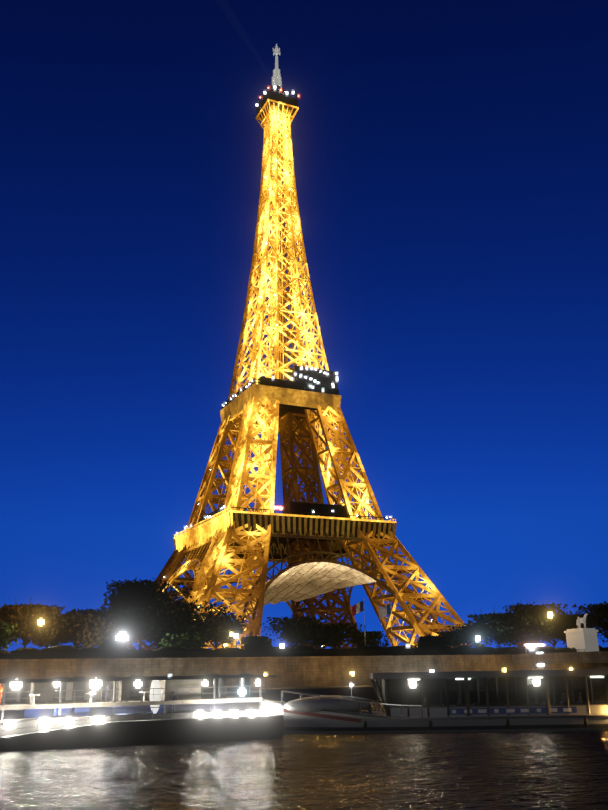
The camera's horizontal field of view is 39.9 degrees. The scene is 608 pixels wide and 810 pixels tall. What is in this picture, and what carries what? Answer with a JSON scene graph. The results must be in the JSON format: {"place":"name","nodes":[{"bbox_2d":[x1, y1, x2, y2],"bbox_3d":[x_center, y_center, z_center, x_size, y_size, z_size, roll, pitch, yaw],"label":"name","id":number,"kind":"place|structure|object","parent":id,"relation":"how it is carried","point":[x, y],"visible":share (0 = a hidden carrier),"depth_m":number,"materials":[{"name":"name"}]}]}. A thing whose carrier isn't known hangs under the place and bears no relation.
{"place":"outdoors","nodes":[
{"label":"outdoors","id":0,"kind":"place"},
{"bbox_2d":[0,699,607,809],"bbox_3d":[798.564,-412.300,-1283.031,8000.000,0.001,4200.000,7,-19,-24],"label":"river","id":1,"kind":"structure","parent":0,"point":[524,771],"depth_m":45.51,"materials":[{"name":"black liquid"}]},
{"bbox_2d":[0,673,282,750],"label":"boat","id":2,"kind":"object","parent":1,"relation":"on","point":[55,712],"visible":1,"depth_m":70.31,"materials":[{"name":"grey paint"}]},
{"bbox_2d":[5,673,249,701],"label":"windows","id":3,"kind":"structure","parent":2,"relation":"in","point":[243,681],"depth_m":78.44,"materials":[{"name":"black"}]},
{"bbox_2d":[262,669,607,734],"bbox_3d":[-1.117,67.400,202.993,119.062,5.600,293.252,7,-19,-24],"label":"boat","id":4,"kind":"object","parent":1,"relation":"on","point":[511,701],"visible":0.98,"depth_m":71.92,"materials":[{"name":"grey painted metal"}]},
{"bbox_2d":[511,651,607,668],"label":"pont iena deck","id":5,"kind":"structure","parent":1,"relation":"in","point":[575,657],"depth_m":182.07,"materials":[{"name":"stone"}]},
{"bbox_2d":[227,685,380,703],"bbox_3d":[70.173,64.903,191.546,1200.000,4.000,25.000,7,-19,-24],"label":"quay","id":6,"kind":"structure","parent":0,"point":[368,693],"depth_m":149.20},
{"bbox_2d":[227,687,372,691],"bbox_3d":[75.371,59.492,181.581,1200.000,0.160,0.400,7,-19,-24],"label":"quay kerb","id":7,"kind":"structure","parent":6,"relation":"on","point":[304,689],"depth_m":147.36,"materials":[{"name":"stone"}]},
{"bbox_2d":[0,654,607,688],"bbox_3d":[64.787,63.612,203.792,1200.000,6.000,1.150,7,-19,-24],"label":"quay wall","id":8,"kind":"structure","parent":6,"relation":"on","point":[301,671],"depth_m":172.04,"materials":[{"name":"stone"}]},
{"bbox_2d":[0,0,607,651],"label":"sky","id":9,"kind":"structure","parent":0,"point":[450,157],"materials":[{"name":"blue"}]},
{"label":"ground surface","id":10,"kind":"structure","parent":0,"visible":0},
{"bbox_2d":[0,622,19,649],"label":"tree","id":11,"kind":"object","parent":10,"relation":"on","point":[6,634],"visible":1,"depth_m":160.83,"materials":[{"name":"green plant"}]},
{"bbox_2d":[39,619,42,646],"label":"street lamp","id":12,"kind":"object","parent":10,"relation":"on","point":[41,622],"visible":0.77,"depth_m":163.39,"materials":[{"name":"grey metal"}]},
{"bbox_2d":[22,628,81,648],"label":"bush","id":13,"kind":"object","parent":10,"relation":"on","point":[59,639],"depth_m":216.04,"materials":[{"name":"green plant"}]},
{"bbox_2d":[56,608,109,646],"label":"tree","id":14,"kind":"object","parent":10,"relation":"on","point":[92,611],"depth_m":226.22,"materials":[{"name":"green plant"}]},
{"bbox_2d":[95,624,138,648],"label":"bush","id":15,"kind":"object","parent":10,"relation":"on","point":[103,644],"visible":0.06,"depth_m":209.86,"materials":[{"name":"green plant"}]},
{"bbox_2d":[117,633,126,646],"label":"street lamp","id":16,"kind":"object","parent":10,"relation":"on","point":[123,637],"visible":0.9,"depth_m":172.27,"materials":[{"name":"grey metal"}]},
{"bbox_2d":[100,578,192,650],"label":"tree","id":17,"kind":"object","parent":10,"relation":"on","point":[131,593],"depth_m":234.74,"materials":[{"name":"green plant"}]},
{"bbox_2d":[159,632,208,648],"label":"bush","id":18,"kind":"object","parent":10,"relation":"on","point":[184,640],"visible":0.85,"depth_m":172.85,"materials":[{"name":"green plant"}]},
{"bbox_2d":[150,598,235,644],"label":"tree","id":19,"kind":"object","parent":10,"relation":"on","point":[193,616],"depth_m":240.72,"materials":[{"name":"green plant"}]},
{"bbox_2d":[201,612,246,648],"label":"tree","id":20,"kind":"object","parent":10,"relation":"on","point":[226,637],"depth_m":253.12,"materials":[{"name":"green plant"}]},
{"bbox_2d":[240,635,272,649],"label":"bush","id":21,"kind":"object","parent":10,"relation":"on","point":[264,642],"visible":0.75,"depth_m":178.22,"materials":[{"name":"green plant"}]},
{"bbox_2d":[260,615,326,647],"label":"tree","id":22,"kind":"object","parent":10,"relation":"on","point":[293,630],"depth_m":291.86,"materials":[{"name":"green plant"}]},
{"bbox_2d":[121,44,481,650],"bbox_3d":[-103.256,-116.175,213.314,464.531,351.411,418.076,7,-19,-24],"label":"tower","id":23,"kind":"structure","parent":10,"relation":"on","point":[310,541],"depth_m":370.06,"materials":[{"name":"brown metal"}]},
{"bbox_2d":[29,651,574,658],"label":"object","id":24,"kind":"structure","parent":10,"relation":"on","point":[187,656],"depth_m":189.61,"materials":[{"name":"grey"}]},
{"bbox_2d":[0,645,607,658],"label":"hedge","id":25,"kind":"object","parent":10,"relation":"on","point":[68,652],"visible":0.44,"depth_m":174.51,"materials":[{"name":"green plant"}]},
{"bbox_2d":[0,649,607,658],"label":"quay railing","id":26,"kind":"object","parent":10,"relation":"on","point":[358,653],"visible":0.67,"depth_m":174.85,"materials":[{"name":"grey metal"}]},
{"bbox_2d":[309,622,365,649],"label":"tree","id":27,"kind":"object","parent":10,"relation":"on","point":[330,634],"depth_m":290.01,"materials":[{"name":"green plant"}]},
{"bbox_2d":[352,599,365,645],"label":"flag pole","id":28,"kind":"object","parent":10,"relation":"on","point":[358,608],"visible":1,"depth_m":192.15,"materials":[{"name":"multicoloured paint"}]},
{"bbox_2d":[348,631,391,648],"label":"bush","id":29,"kind":"object","parent":10,"relation":"on","point":[370,638],"depth_m":284.66,"materials":[{"name":"green plant"}]},
{"bbox_2d":[379,602,392,645],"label":"flag pole","id":30,"kind":"object","parent":10,"relation":"on","point":[384,610],"visible":0.98,"depth_m":194.91,"materials":[{"name":"white paint"}]},
{"bbox_2d":[427,630,472,647],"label":"bush","id":31,"kind":"object","parent":10,"relation":"on","point":[455,635],"depth_m":253.38,"materials":[{"name":"green plant"}]},
{"bbox_2d":[445,623,511,647],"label":"tree","id":32,"kind":"object","parent":10,"relation":"on","point":[466,627],"depth_m":280.17,"materials":[{"name":"green plant"}]},
{"bbox_2d":[483,614,553,647],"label":"tree","id":33,"kind":"object","parent":10,"relation":"on","point":[522,626],"depth_m":221.49,"materials":[{"name":"green plant"}]},
{"bbox_2d":[515,641,543,665],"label":"kiosk body","id":34,"kind":"object","parent":10,"relation":"on","point":[531,647],"visible":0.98,"depth_m":201.98,"materials":[{"name":"grey paint"}]},
{"bbox_2d":[503,601,571,643],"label":"tree","id":35,"kind":"object","parent":10,"relation":"on","point":[534,610],"depth_m":268.44,"materials":[{"name":"green plant"}]},
{"bbox_2d":[532,630,565,647],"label":"tree","id":36,"kind":"object","parent":10,"relation":"on","point":[550,639],"depth_m":295.15,"materials":[{"name":"green plant"}]},
{"bbox_2d":[549,613,553,647],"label":"street lamp","id":37,"kind":"object","parent":10,"relation":"on","point":[550,614],"visible":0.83,"depth_m":214.62,"materials":[{"name":"grey metal"}]},
{"bbox_2d":[564,613,598,651],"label":"pont iena statue","id":38,"kind":"object","parent":10,"relation":"on","point":[585,638],"visible":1,"depth_m":210.55,"materials":[{"name":"grey stone"}]},
{"bbox_2d":[569,599,607,642],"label":"tree","id":39,"kind":"object","parent":10,"relation":"on","point":[595,617],"depth_m":243.54,"materials":[{"name":"green plant"}]},
{"label":"quai branly road","id":40,"kind":"structure","parent":0,"visible":0},
{"bbox_2d":[0,598,64,647],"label":"tree","id":41,"kind":"object","parent":40,"relation":"on","point":[16,614],"depth_m":175.38,"materials":[{"name":"green plant"}]},
{"bbox_2d":[38,612,119,648],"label":"tree","id":42,"kind":"object","parent":40,"relation":"on","point":[91,633],"depth_m":187.59,"materials":[{"name":"green plant"}]},
{"bbox_2d":[99,606,153,647],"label":"tree","id":43,"kind":"object","parent":40,"relation":"on","point":[127,619],"depth_m":199.11,"materials":[{"name":"green plant"}]},
{"bbox_2d":[138,617,198,648],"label":"tree","id":44,"kind":"object","parent":40,"relation":"on","point":[154,628],"depth_m":196.64,"materials":[{"name":"green plant"}]},
{"bbox_2d":[414,635,452,647],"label":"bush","id":45,"kind":"object","parent":40,"relation":"on","point":[434,641],"visible":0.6,"depth_m":216.83,"materials":[{"name":"green plant"}]},
{"bbox_2d":[466,610,526,647],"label":"tree","id":46,"kind":"object","parent":40,"relation":"on","point":[481,620],"depth_m":247.00,"materials":[{"name":"green plant"}]},
{"bbox_2d":[541,613,592,646],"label":"tree","id":47,"kind":"object","parent":40,"relation":"on","point":[562,623],"depth_m":248.62,"materials":[{"name":"green plant"}]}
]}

